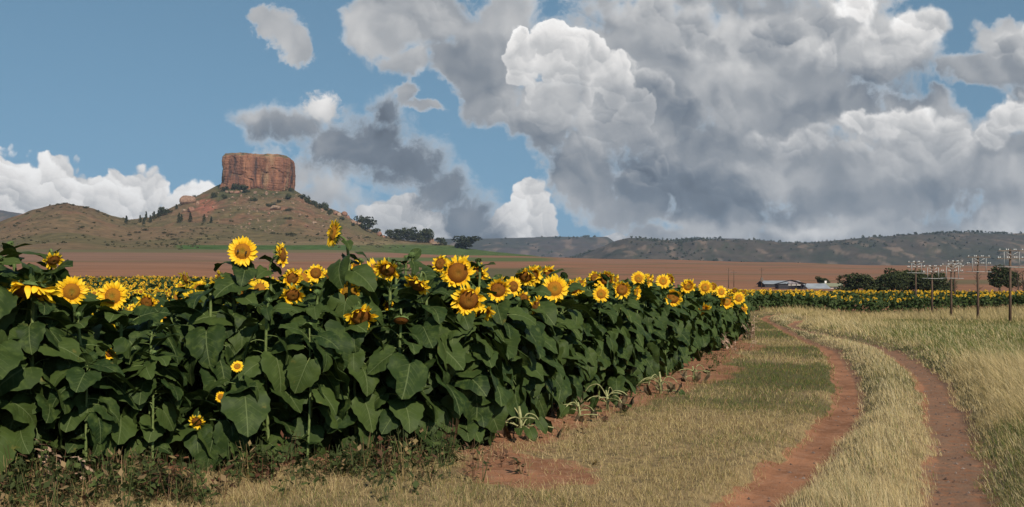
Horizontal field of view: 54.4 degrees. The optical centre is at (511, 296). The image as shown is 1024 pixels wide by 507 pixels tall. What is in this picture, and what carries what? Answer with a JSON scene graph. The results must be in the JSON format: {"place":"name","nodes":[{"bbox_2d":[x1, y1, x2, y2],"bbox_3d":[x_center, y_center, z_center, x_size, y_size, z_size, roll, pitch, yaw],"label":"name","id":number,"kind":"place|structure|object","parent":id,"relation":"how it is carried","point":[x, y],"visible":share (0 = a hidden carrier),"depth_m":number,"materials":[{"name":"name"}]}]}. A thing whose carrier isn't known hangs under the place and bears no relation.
{"place":"outdoors","nodes":[
{"label":"outdoors","id":0,"kind":"place"},
{"bbox_2d":[0,185,540,256],"bbox_3d":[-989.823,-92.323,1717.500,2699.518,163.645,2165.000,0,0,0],"label":"hill","id":1,"kind":"structure","parent":0,"point":[64,222],"depth_m":1094.14,"materials":[{"name":"brown soil"}]},
{"bbox_2d":[0,184,404,247],"bbox_3d":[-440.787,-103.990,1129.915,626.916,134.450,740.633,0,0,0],"label":"hill scrub","id":2,"kind":"object","parent":1,"relation":"on","point":[174,243],"visible":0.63,"depth_m":998.15,"materials":[{"name":"green plant"}]},
{"bbox_2d":[220,152,295,190],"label":"rock butte","id":3,"kind":"object","parent":1,"relation":"on","point":[273,172],"visible":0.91,"depth_m":1451.85,"materials":[{"name":"stone"}]},
{"bbox_2d":[452,235,481,248],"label":"crest tree","id":4,"kind":"object","parent":1,"relation":"on","point":[469,240],"visible":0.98,"depth_m":1279.86,"materials":[{"name":"green plant"}]},
{"bbox_2d":[0,210,787,257],"bbox_3d":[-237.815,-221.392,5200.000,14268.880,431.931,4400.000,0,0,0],"label":"distant ridge","id":5,"kind":"structure","parent":0,"point":[564,247],"depth_m":4810.82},
{"bbox_2d":[489,230,1021,265],"bbox_3d":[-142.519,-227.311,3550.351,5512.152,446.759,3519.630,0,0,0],"label":"distant scrub","id":6,"kind":"object","parent":5,"relation":"on","point":[680,241],"visible":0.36,"depth_m":3109.79,"materials":[{"name":"green plant"}]},
{"bbox_2d":[0,249,1023,506],"bbox_3d":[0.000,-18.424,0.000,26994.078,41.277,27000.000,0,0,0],"label":"ground","id":7,"kind":"structure","parent":0,"point":[772,479],"depth_m":12.05,"materials":[{"name":"soil"}]},
{"bbox_2d":[0,256,35,465],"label":"sunflower","id":8,"kind":"object","parent":7,"relation":"on","point":[7,320],"visible":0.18,"depth_m":7.74,"materials":[{"name":"green plant"}]},
{"bbox_2d":[0,248,46,477],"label":"sunflower","id":9,"kind":"object","parent":7,"relation":"on","point":[20,406],"visible":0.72,"depth_m":7.46,"materials":[{"name":"green plant"}]},
{"bbox_2d":[0,241,54,471],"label":"sunflower","id":10,"kind":"object","parent":7,"relation":"on","point":[9,244],"visible":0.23,"depth_m":8.38,"materials":[{"name":"green plant"}]},
{"bbox_2d":[0,267,84,483],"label":"sunflower","id":11,"kind":"object","parent":7,"relation":"on","point":[40,292],"visible":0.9,"depth_m":7.60,"materials":[{"name":"green plant"}]},
{"bbox_2d":[0,267,91,478],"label":"sunflower","id":12,"kind":"object","parent":7,"relation":"on","point":[49,368],"visible":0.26,"depth_m":7.87,"materials":[{"name":"green plant"}]},
{"bbox_2d":[34,438,93,488],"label":"dry weed","id":13,"kind":"object","parent":7,"relation":"on","point":[59,460],"visible":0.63,"depth_m":7.64,"materials":[{"name":"plant"}]},
{"bbox_2d":[36,248,101,340],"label":"sunflower","id":14,"kind":"object","parent":7,"relation":"on","point":[53,260],"visible":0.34,"depth_m":8.45,"materials":[{"name":"green plant"}]},
{"bbox_2d":[29,276,114,469],"bbox_3d":[-3.642,0.694,8.252,0.734,1.726,0.651,0,0,-27],"label":"sunflower","id":15,"kind":"object","parent":7,"relation":"on","point":[73,290],"visible":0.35,"depth_m":8.11,"materials":[{"name":"green plant"}]},
{"bbox_2d":[50,304,125,474],"bbox_3d":[-3.423,0.795,8.010,0.554,1.470,0.620,0,0,-30],"label":"sunflower","id":16,"kind":"object","parent":7,"relation":"on","point":[74,417],"visible":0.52,"depth_m":7.84,"materials":[{"name":"green plant"}]},
{"bbox_2d":[45,351,136,480],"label":"sunflower","id":17,"kind":"object","parent":7,"relation":"on","point":[77,379],"visible":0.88,"depth_m":7.72,"materials":[{"name":"green plant"}]},
{"bbox_2d":[75,315,126,469],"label":"sunflower","id":18,"kind":"object","parent":7,"relation":"on","point":[99,391],"visible":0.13,"depth_m":8.40,"materials":[{"name":"green plant"}]},
{"bbox_2d":[80,348,146,471],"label":"sunflower","id":19,"kind":"object","parent":7,"relation":"on","point":[125,429],"visible":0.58,"depth_m":8.04,"materials":[{"name":"green plant"}]},
{"bbox_2d":[89,280,169,467],"bbox_3d":[-3.331,0.739,8.404,0.772,1.751,0.725,0,0,13],"label":"sunflower","id":20,"kind":"object","parent":7,"relation":"on","point":[116,341],"visible":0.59,"depth_m":8.32,"materials":[{"name":"green plant"}]},
{"bbox_2d":[120,324,184,460],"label":"sunflower","id":21,"kind":"object","parent":7,"relation":"on","point":[141,394],"visible":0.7,"depth_m":8.20,"materials":[{"name":"green plant"}]},
{"bbox_2d":[117,347,190,466],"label":"sunflower","id":22,"kind":"object","parent":7,"relation":"on","point":[169,416],"visible":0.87,"depth_m":8.16,"materials":[{"name":"green plant"}]},
{"bbox_2d":[123,293,188,452],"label":"sunflower","id":23,"kind":"object","parent":7,"relation":"on","point":[172,343],"visible":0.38,"depth_m":8.70,"materials":[{"name":"green plant"}]},
{"bbox_2d":[136,296,202,455],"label":"sunflower","id":24,"kind":"object","parent":7,"relation":"on","point":[182,319],"visible":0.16,"depth_m":9.22,"materials":[{"name":"green plant"}]},
{"bbox_2d":[158,411,216,467],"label":"sunflower","id":25,"kind":"object","parent":7,"relation":"on","point":[192,437],"visible":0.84,"depth_m":8.51,"materials":[{"name":"green plant"}]},
{"bbox_2d":[163,284,235,425],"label":"sunflower","id":26,"kind":"object","parent":7,"relation":"on","point":[203,344],"visible":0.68,"depth_m":8.85,"materials":[{"name":"green plant"}]},
{"bbox_2d":[177,382,266,471],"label":"sunflower","id":27,"kind":"object","parent":7,"relation":"on","point":[223,433],"visible":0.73,"depth_m":8.49,"materials":[{"name":"green plant"}]},
{"bbox_2d":[188,270,258,454],"bbox_3d":[-2.588,0.637,9.234,0.728,1.758,0.754,0,0,0],"label":"sunflower","id":28,"kind":"object","parent":7,"relation":"on","point":[219,317],"visible":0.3,"depth_m":9.07,"materials":[{"name":"green plant"}]},
{"bbox_2d":[198,275,266,381],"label":"sunflower","id":29,"kind":"object","parent":7,"relation":"on","point":[221,300],"visible":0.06,"depth_m":9.54,"materials":[{"name":"green plant"}]},
{"bbox_2d":[212,236,280,403],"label":"sunflower","id":30,"kind":"object","parent":7,"relation":"on","point":[243,269],"visible":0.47,"depth_m":9.11,"materials":[{"name":"green plant"}]},
{"bbox_2d":[205,361,289,465],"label":"sunflower","id":31,"kind":"object","parent":7,"relation":"on","point":[248,412],"visible":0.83,"depth_m":8.49,"materials":[{"name":"green plant"}]},
{"bbox_2d":[231,290,304,461],"bbox_3d":[-2.153,0.738,8.806,0.671,1.591,0.600,0,0,1],"label":"sunflower","id":32,"kind":"object","parent":7,"relation":"on","point":[271,366],"visible":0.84,"depth_m":8.68,"materials":[{"name":"green plant"}]},
{"bbox_2d":[238,243,306,418],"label":"sunflower","id":33,"kind":"object","parent":7,"relation":"on","point":[280,255],"visible":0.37,"depth_m":9.32,"materials":[{"name":"green plant"}]},
{"bbox_2d":[256,268,309,418],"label":"sunflower","id":34,"kind":"object","parent":7,"relation":"on","point":[293,276],"visible":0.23,"depth_m":9.18,"materials":[{"name":"green plant"}]},
{"bbox_2d":[257,283,325,436],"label":"sunflower","id":35,"kind":"object","parent":7,"relation":"on","point":[290,293],"visible":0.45,"depth_m":8.98,"materials":[{"name":"green plant"}]},
{"bbox_2d":[271,322,349,456],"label":"sunflower","id":36,"kind":"object","parent":7,"relation":"on","point":[304,372],"visible":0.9,"depth_m":8.65,"materials":[{"name":"green plant"}]},
{"bbox_2d":[272,288,354,457],"bbox_3d":[-1.819,0.763,9.002,0.819,1.679,0.705,0,0,36],"label":"sunflower","id":37,"kind":"object","parent":7,"relation":"on","point":[318,433],"visible":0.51,"depth_m":8.90,"materials":[{"name":"green plant"}]},
{"bbox_2d":[306,264,334,295],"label":"sunflower","id":38,"kind":"object","parent":7,"relation":"on","point":[315,274],"visible":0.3,"depth_m":10.06,"materials":[{"name":"yellow plant"}]},
{"bbox_2d":[318,220,383,455],"bbox_3d":[-1.516,0.459,9.324,0.669,2.358,0.678,0,0,0],"label":"sunflower","id":39,"kind":"object","parent":7,"relation":"on","point":[362,276],"visible":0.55,"depth_m":9.19,"materials":[{"name":"green plant"}]},
{"bbox_2d":[313,301,390,456],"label":"sunflower","id":40,"kind":"object","parent":7,"relation":"on","point":[366,414],"visible":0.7,"depth_m":9.02,"materials":[{"name":"green plant"}]},
{"bbox_2d":[326,300,380,444],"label":"sunflower","id":41,"kind":"object","parent":7,"relation":"on","point":[338,436],"visible":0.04,"depth_m":9.35,"materials":[{"name":"green plant"}]},
{"bbox_2d":[0,340,745,506],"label":"weeds","id":42,"kind":"object","parent":7,"relation":"on","point":[55,482],"visible":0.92,"depth_m":7.60,"materials":[{"name":"green plant"}]},
{"bbox_2d":[361,257,409,453],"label":"sunflower","id":43,"kind":"object","parent":7,"relation":"on","point":[388,269],"visible":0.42,"depth_m":9.54,"materials":[{"name":"green plant"}]},
{"bbox_2d":[365,308,438,455],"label":"sunflower","id":44,"kind":"object","parent":7,"relation":"on","point":[406,380],"visible":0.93,"depth_m":9.03,"materials":[{"name":"green plant"}]},
{"bbox_2d":[370,308,434,449],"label":"sunflower","id":45,"kind":"object","parent":7,"relation":"on","point":[387,372],"visible":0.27,"depth_m":9.31,"materials":[{"name":"green plant"}]},
{"bbox_2d":[392,255,440,302],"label":"sunflower","id":46,"kind":"object","parent":7,"relation":"on","point":[421,265],"visible":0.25,"depth_m":11.92,"materials":[{"name":"green plant"}]},
{"bbox_2d":[392,248,442,313],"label":"sunflower","id":47,"kind":"object","parent":7,"relation":"on","point":[414,254],"visible":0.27,"depth_m":10.94,"materials":[{"name":"green plant"}]},
{"bbox_2d":[1,311,842,506],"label":"verge grass","id":48,"kind":"structure","parent":7,"relation":"on","point":[527,493],"depth_m":9.26,"materials":[{"name":"plant"}]},
{"bbox_2d":[395,290,457,449],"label":"sunflower","id":49,"kind":"object","parent":7,"relation":"on","point":[402,304],"visible":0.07,"depth_m":9.63,"materials":[{"name":"green plant"}]},
{"bbox_2d":[397,271,466,453],"bbox_3d":[-0.810,0.652,9.471,0.700,1.780,0.786,0,0,-26],"label":"sunflower","id":50,"kind":"object","parent":7,"relation":"on","point":[428,331],"visible":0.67,"depth_m":9.33,"materials":[{"name":"green plant"}]},
{"bbox_2d":[402,279,465,451],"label":"sunflower","id":51,"kind":"object","parent":7,"relation":"on","point":[455,357],"visible":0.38,"depth_m":9.44,"materials":[{"name":"green plant"}]},
{"bbox_2d":[431,254,470,393],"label":"sunflower","id":52,"kind":"object","parent":7,"relation":"on","point":[439,262],"visible":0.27,"depth_m":9.99,"materials":[{"name":"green plant"}]},
{"bbox_2d":[435,255,493,441],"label":"sunflower","id":53,"kind":"object","parent":7,"relation":"on","point":[457,272],"visible":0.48,"depth_m":9.71,"materials":[{"name":"green plant"}]},
{"bbox_2d":[437,281,502,441],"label":"sunflower","id":54,"kind":"object","parent":7,"relation":"on","point":[467,299],"visible":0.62,"depth_m":9.68,"materials":[{"name":"green plant"}]},
{"bbox_2d":[449,282,511,443],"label":"sunflower","id":55,"kind":"object","parent":7,"relation":"on","point":[508,373],"visible":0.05,"depth_m":10.05,"materials":[{"name":"green plant"}]},
{"bbox_2d":[450,302,512,448],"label":"sunflower","id":56,"kind":"object","parent":7,"relation":"on","point":[502,395],"visible":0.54,"depth_m":9.78,"materials":[{"name":"green plant"}]},
{"bbox_2d":[467,258,514,321],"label":"sunflower","id":57,"kind":"object","parent":7,"relation":"on","point":[482,283],"visible":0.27,"depth_m":11.41,"materials":[{"name":"green plant"}]},
{"bbox_2d":[482,293,513,384],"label":"sunflower","id":58,"kind":"object","parent":7,"relation":"on","point":[500,331],"visible":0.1,"depth_m":10.48,"materials":[{"name":"green plant"}]},
{"bbox_2d":[216,362,783,505],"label":"straw litter","id":59,"kind":"object","parent":7,"relation":"on","point":[540,430],"visible":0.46,"depth_m":10.87,"materials":[{"name":"beige plant"}]},
{"bbox_2d":[484,278,535,425],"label":"sunflower","id":60,"kind":"object","parent":7,"relation":"on","point":[513,338],"visible":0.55,"depth_m":10.60,"materials":[{"name":"green plant"}]},
{"bbox_2d":[506,276,537,307],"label":"sunflower","id":61,"kind":"object","parent":7,"relation":"on","point":[515,288],"visible":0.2,"depth_m":11.62,"materials":[{"name":"yellow plant"}]},
{"bbox_2d":[502,296,544,427],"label":"sunflower","id":62,"kind":"object","parent":7,"relation":"on","point":[535,340],"visible":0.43,"depth_m":11.00,"materials":[{"name":"green plant"}]},
{"bbox_2d":[502,406,562,441],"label":"wilted sunflower","id":63,"kind":"object","parent":7,"relation":"on","point":[543,425],"visible":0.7,"depth_m":10.33,"materials":[{"name":"green plant"}]},
{"bbox_2d":[510,267,558,396],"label":"sunflower","id":64,"kind":"object","parent":7,"relation":"on","point":[525,276],"visible":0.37,"depth_m":11.75,"materials":[{"name":"green plant"}]},
{"bbox_2d":[520,314,550,424],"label":"sunflower","id":65,"kind":"object","parent":7,"relation":"on","point":[529,386],"visible":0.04,"depth_m":11.30,"materials":[{"name":"green plant"}]},
{"bbox_2d":[508,295,565,422],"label":"sunflower","id":66,"kind":"object","parent":7,"relation":"on","point":[542,402],"visible":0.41,"depth_m":11.52,"materials":[{"name":"green plant"}]},
{"bbox_2d":[76,257,1023,388],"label":"sunflower field","id":67,"kind":"structure","parent":7,"relation":"on","point":[183,286],"depth_m":101.49,"materials":[{"name":"yellow plant"}]},
{"bbox_2d":[544,305,567,415],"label":"sunflower","id":68,"kind":"object","parent":7,"relation":"on","point":[558,384],"visible":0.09,"depth_m":11.93,"materials":[{"name":"green plant"}]},
{"bbox_2d":[542,274,586,416],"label":"sunflower","id":69,"kind":"object","parent":7,"relation":"on","point":[557,286],"visible":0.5,"depth_m":12.19,"materials":[{"name":"green plant"}]},
{"bbox_2d":[553,291,590,404],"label":"sunflower","id":70,"kind":"object","parent":7,"relation":"on","point":[575,342],"visible":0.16,"depth_m":12.70,"materials":[{"name":"green plant"}]},
{"bbox_2d":[558,273,594,404],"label":"sunflower","id":71,"kind":"object","parent":7,"relation":"on","point":[576,316],"visible":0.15,"depth_m":13.30,"materials":[{"name":"green plant"}]},
{"bbox_2d":[550,400,604,421],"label":"wilted sunflower","id":72,"kind":"object","parent":7,"relation":"on","point":[568,408],"visible":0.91,"depth_m":12.16,"materials":[{"name":"green plant"}]},
{"bbox_2d":[564,278,593,316],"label":"sunflower","id":73,"kind":"object","parent":7,"relation":"on","point":[583,298],"visible":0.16,"depth_m":14.52,"materials":[{"name":"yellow plant"}]},
{"bbox_2d":[573,303,604,401],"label":"sunflower","id":74,"kind":"object","parent":7,"relation":"on","point":[592,362],"visible":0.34,"depth_m":13.65,"materials":[{"name":"green plant"}]},
{"bbox_2d":[576,301,604,397],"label":"sunflower","id":75,"kind":"object","parent":7,"relation":"on","point":[589,320],"visible":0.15,"depth_m":14.03,"materials":[{"name":"green plant"}]},
{"bbox_2d":[585,286,622,395],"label":"sunflower","id":76,"kind":"object","parent":7,"relation":"on","point":[610,346],"visible":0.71,"depth_m":14.31,"materials":[{"name":"green plant"}]},
{"bbox_2d":[577,384,635,412],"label":"wilted sunflower","id":77,"kind":"object","parent":7,"relation":"on","point":[613,398],"visible":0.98,"depth_m":13.06,"materials":[{"name":"green plant"}]},
{"bbox_2d":[594,305,624,394],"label":"sunflower","id":78,"kind":"object","parent":7,"relation":"on","point":[611,324],"visible":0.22,"depth_m":14.69,"materials":[{"name":"green plant"}]},
{"bbox_2d":[594,302,630,388],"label":"sunflower","id":79,"kind":"object","parent":7,"relation":"on","point":[622,352],"visible":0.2,"depth_m":15.06,"materials":[{"name":"green plant"}]},
{"bbox_2d":[599,372,636,396],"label":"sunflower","id":80,"kind":"object","parent":7,"relation":"on","point":[619,382],"visible":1,"depth_m":14.35,"materials":[{"name":"green plant"}]},
{"bbox_2d":[604,280,644,390],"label":"sunflower","id":81,"kind":"object","parent":7,"relation":"on","point":[622,289],"visible":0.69,"depth_m":15.24,"materials":[{"name":"green plant"}]},
{"bbox_2d":[616,295,643,376],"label":"sunflower","id":82,"kind":"object","parent":7,"relation":"on","point":[636,322],"visible":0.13,"depth_m":15.68,"materials":[{"name":"green plant"}]},
{"bbox_2d":[611,279,655,385],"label":"sunflower","id":83,"kind":"object","parent":7,"relation":"on","point":[647,335],"visible":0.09,"depth_m":16.34,"materials":[{"name":"green plant"}]},
{"bbox_2d":[622,285,645,380],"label":"sunflower","id":84,"kind":"object","parent":7,"relation":"on","point":[635,290],"visible":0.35,"depth_m":16.10,"materials":[{"name":"green plant"}]},
{"bbox_2d":[628,271,659,376],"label":"sunflower","id":85,"kind":"object","parent":7,"relation":"on","point":[646,294],"visible":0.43,"depth_m":16.71,"materials":[{"name":"green plant"}]},
{"bbox_2d":[635,284,668,378],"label":"sunflower","id":86,"kind":"object","parent":7,"relation":"on","point":[661,316],"visible":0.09,"depth_m":17.38,"materials":[{"name":"green plant"}]},
{"bbox_2d":[638,296,666,383],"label":"sunflower","id":87,"kind":"object","parent":7,"relation":"on","point":[658,332],"visible":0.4,"depth_m":16.87,"materials":[{"name":"green plant"}]},
{"bbox_2d":[629,372,684,395],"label":"wilted sunflower","id":88,"kind":"object","parent":7,"relation":"on","point":[671,387],"visible":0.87,"depth_m":15.35,"materials":[{"name":"green plant"}]},
{"bbox_2d":[653,274,679,371],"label":"sunflower","id":89,"kind":"object","parent":7,"relation":"on","point":[662,281],"visible":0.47,"depth_m":18.56,"materials":[{"name":"green plant"}]},
{"bbox_2d":[659,302,679,377],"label":"sunflower","id":90,"kind":"object","parent":7,"relation":"on","point":[669,311],"visible":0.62,"depth_m":17.95,"materials":[{"name":"green plant"}]},
{"bbox_2d":[664,288,690,372],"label":"sunflower","id":91,"kind":"object","parent":7,"relation":"on","point":[683,337],"visible":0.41,"depth_m":19.20,"materials":[{"name":"green plant"}]},
{"bbox_2d":[679,279,702,360],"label":"sunflower","id":92,"kind":"object","parent":7,"relation":"on","point":[688,288],"visible":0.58,"depth_m":22.01,"materials":[{"name":"green plant"}]},
{"bbox_2d":[671,364,715,382],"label":"wilted sunflower","id":93,"kind":"object","parent":7,"relation":"on","point":[685,376],"visible":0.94,"depth_m":17.43,"materials":[{"name":"green plant"}]},
{"bbox_2d":[694,280,717,337],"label":"sunflower","id":94,"kind":"object","parent":7,"relation":"on","point":[705,287],"visible":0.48,"depth_m":25.52,"materials":[{"name":"yellow plant"}]},
{"bbox_2d":[696,302,716,355],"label":"sunflower","id":95,"kind":"object","parent":7,"relation":"on","point":[708,342],"visible":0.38,"depth_m":23.97,"materials":[{"name":"green plant"}]},
{"bbox_2d":[712,286,733,346],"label":"sunflower","id":96,"kind":"object","parent":7,"relation":"on","point":[720,292],"visible":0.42,"depth_m":27.81,"materials":[{"name":"green plant"}]},
{"bbox_2d":[719,295,739,348],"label":"sunflower","id":97,"kind":"object","parent":7,"relation":"on","point":[727,304],"visible":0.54,"depth_m":27.97,"materials":[{"name":"green plant"}]},
{"bbox_2d":[733,292,750,340],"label":"sunflower","id":98,"kind":"object","parent":7,"relation":"on","point":[739,298],"visible":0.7,"depth_m":32.36,"materials":[{"name":"green plant"}]},
{"bbox_2d":[769,312,941,506],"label":"track grass","id":99,"kind":"structure","parent":7,"relation":"on","point":[896,409],"depth_m":9.49,"materials":[{"name":"plant"}]},
{"bbox_2d":[834,273,879,290],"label":"farm tree","id":100,"kind":"object","parent":7,"relation":"on","point":[851,283],"visible":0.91,"depth_m":233.64,"materials":[{"name":"green plant"}]},
{"bbox_2d":[758,303,1023,325],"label":"meadow grass","id":101,"kind":"structure","parent":7,"relation":"on","point":[999,315],"depth_m":86.40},
{"bbox_2d":[872,267,911,291],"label":"farm tree","id":102,"kind":"object","parent":7,"relation":"on","point":[889,280],"visible":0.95,"depth_m":234.44,"materials":[{"name":"green plant"}]},
{"bbox_2d":[909,271,949,290],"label":"farm tree","id":103,"kind":"object","parent":7,"relation":"on","point":[938,285],"visible":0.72,"depth_m":236.00,"materials":[{"name":"green plant"}]},
{"bbox_2d":[987,264,1012,290],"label":"farm tree","id":104,"kind":"object","parent":7,"relation":"on","point":[1000,279],"visible":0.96,"depth_m":229.38,"materials":[{"name":"green plant"}]},
{"bbox_2d":[997,249,1023,321],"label":"telephone pole","id":105,"kind":"object","parent":7,"relation":"on","point":[1010,293],"visible":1,"depth_m":74.91,"materials":[{"name":"brown wood"}]},
{"bbox_2d":[0,0,1023,242],"label":"sky","id":106,"kind":"structure","parent":0,"point":[802,121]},
{"bbox_2d":[576,232,1023,265],"bbox_3d":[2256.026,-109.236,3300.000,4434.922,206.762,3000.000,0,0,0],"label":"hills","id":107,"kind":"structure","parent":0,"point":[904,252],"depth_m":2875.56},
{"bbox_2d":[738,359,1016,506],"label":"gravel","id":108,"kind":"structure","parent":0,"point":[946,435],"depth_m":9.94,"materials":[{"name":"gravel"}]},
{"bbox_2d":[796,313,1023,506],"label":"tall grass","id":109,"kind":"structure","parent":0,"point":[1004,360],"depth_m":18.37,"materials":[{"name":"plant"}]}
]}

